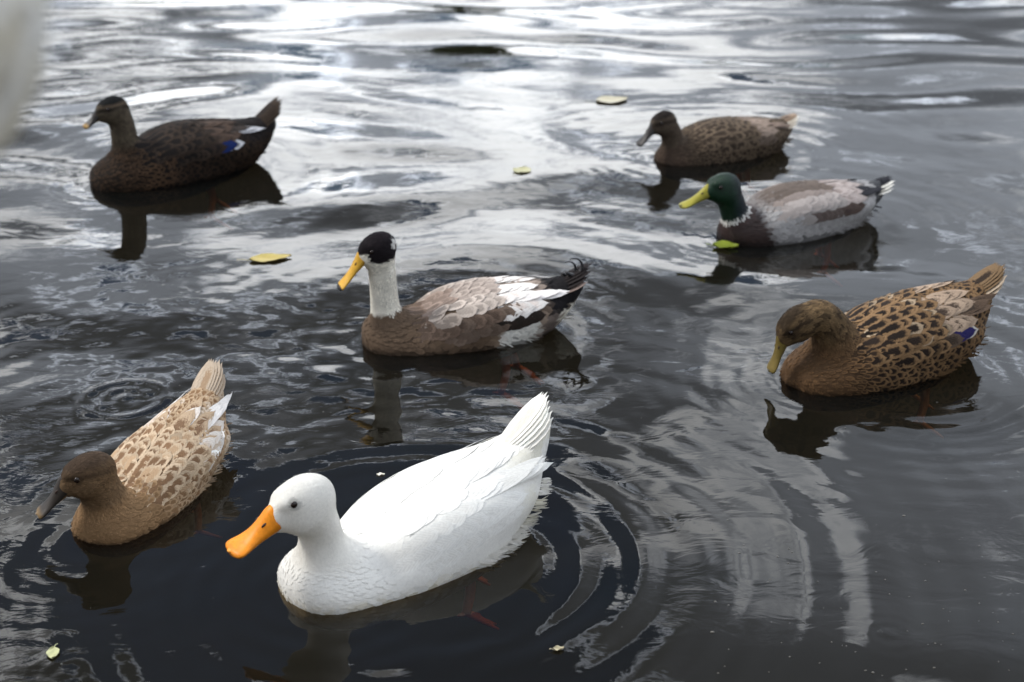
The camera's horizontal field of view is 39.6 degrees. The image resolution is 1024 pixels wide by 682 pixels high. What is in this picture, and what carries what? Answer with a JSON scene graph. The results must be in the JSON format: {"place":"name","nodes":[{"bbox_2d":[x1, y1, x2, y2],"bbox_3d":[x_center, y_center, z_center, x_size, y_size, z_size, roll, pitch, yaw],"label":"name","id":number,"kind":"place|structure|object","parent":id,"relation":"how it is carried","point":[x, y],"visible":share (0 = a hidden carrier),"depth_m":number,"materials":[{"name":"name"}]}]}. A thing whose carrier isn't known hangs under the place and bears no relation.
{"place":"outdoors","nodes":[
{"label":"outdoors","id":0,"kind":"place"},
{"bbox_2d":[0,0,50,152],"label":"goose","id":1,"kind":"object","parent":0,"point":[24,31],"visible":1,"depth_m":0.48,"materials":[{"name":"white"}]},
{"bbox_2d":[0,0,1023,681],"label":"water surface","id":2,"kind":"object","parent":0,"point":[692,450],"depth_m":4.36,"materials":[{"name":"water"}]},
{"bbox_2d":[52,274,1017,675],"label":"floating specks","id":3,"kind":"object","parent":2,"relation":"on","point":[778,556],"visible":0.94,"depth_m":2.12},
{"bbox_2d":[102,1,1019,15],"bbox_3d":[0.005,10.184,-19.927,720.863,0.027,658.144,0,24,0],"label":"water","id":4,"kind":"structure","parent":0,"point":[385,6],"depth_m":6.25,"materials":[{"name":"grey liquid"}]},
{"bbox_2d":[46,643,59,658],"bbox_3d":[-0.638,0.432,1.978,0.018,0.005,0.033,-4,24,-9],"label":"floating leaf","id":5,"kind":"object","parent":4,"relation":"on","point":[52,652],"visible":1,"depth_m":1.98,"materials":[{"name":"yellow plant"}]},
{"bbox_2d":[35,358,234,557],"bbox_3d":[-0.600,0.242,2.369,0.162,0.295,0.415,10,26,21],"label":"duck","id":6,"kind":"object","parent":4,"relation":"on","point":[150,482],"visible":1,"depth_m":2.31},
{"bbox_2d":[83,96,282,229],"bbox_3d":[-0.912,-0.514,4.026,0.582,0.422,0.224,-15,28,-31],"label":"duck","id":7,"kind":"object","parent":4,"relation":"on","point":[170,161],"visible":1,"depth_m":3.91},
{"bbox_2d":[237,253,290,261],"bbox_3d":[-0.589,-0.197,3.385,0.128,0.008,0.052,-6,25,-14],"label":"floating leaf","id":8,"kind":"object","parent":4,"relation":"on","point":[266,257],"visible":1,"depth_m":3.39,"materials":[{"name":"yellow plant"}]},
{"bbox_2d":[226,392,553,629],"bbox_3d":[-0.170,0.315,2.200,0.574,0.359,0.231,-17,29,-34],"label":"duck","id":9,"kind":"object","parent":4,"relation":"on","point":[414,538],"visible":1,"depth_m":2.13},
{"bbox_2d":[337,231,591,409],"bbox_3d":[-0.092,-0.048,2.978,0.542,0.411,0.200,-6,25,-13],"label":"duck","id":10,"kind":"object","parent":4,"relation":"on","point":[473,322],"visible":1,"depth_m":2.90},
{"bbox_2d":[512,166,530,173],"bbox_3d":[0.022,-0.484,4.027,0.064,0.006,0.052,-8,25,-18],"label":"floating leaf","id":11,"kind":"object","parent":4,"relation":"on","point":[523,169],"visible":1,"depth_m":4.03,"materials":[{"name":"beige plant"}]},
{"bbox_2d":[549,645,563,650],"bbox_3d":[0.062,0.427,1.976,0.020,0.006,0.009,-5,24,-11],"label":"floating leaf","id":12,"kind":"object","parent":4,"relation":"on","point":[556,648],"visible":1,"depth_m":1.98,"materials":[{"name":"beige plant"}]},
{"bbox_2d":[594,96,627,102],"bbox_3d":[0.317,-0.809,4.759,0.121,0.008,0.093,11,26,24],"label":"floating leaf","id":13,"kind":"object","parent":4,"relation":"on","point":[609,99],"visible":1,"depth_m":4.76,"materials":[{"name":"beige plant"}]},
{"bbox_2d":[636,110,798,197],"bbox_3d":[0.602,-0.543,4.179,0.553,0.318,0.192,-11,26,-24],"label":"duck","id":14,"kind":"object","parent":4,"relation":"on","point":[706,149],"visible":1,"depth_m":4.09},
{"bbox_2d":[706,240,738,247],"bbox_3d":[0.515,-0.236,3.481,0.052,0.012,0.066,-14,27,-28],"label":"floating leaf","id":15,"kind":"object","parent":4,"relation":"on","point":[723,244],"visible":1,"depth_m":3.48,"materials":[{"name":"green plant"}]},
{"bbox_2d":[679,172,893,286],"bbox_3d":[0.692,-0.288,3.592,0.620,0.330,0.192,-10,26,-21],"label":"duck","id":16,"kind":"object","parent":4,"relation":"on","point":[788,218],"visible":0.99,"depth_m":3.51},
{"bbox_2d":[767,262,1006,438],"bbox_3d":[0.744,0.041,2.840,0.541,0.339,0.208,-10,26,-22],"label":"duck","id":17,"kind":"object","parent":4,"relation":"on","point":[905,343],"visible":1,"depth_m":2.74}
]}

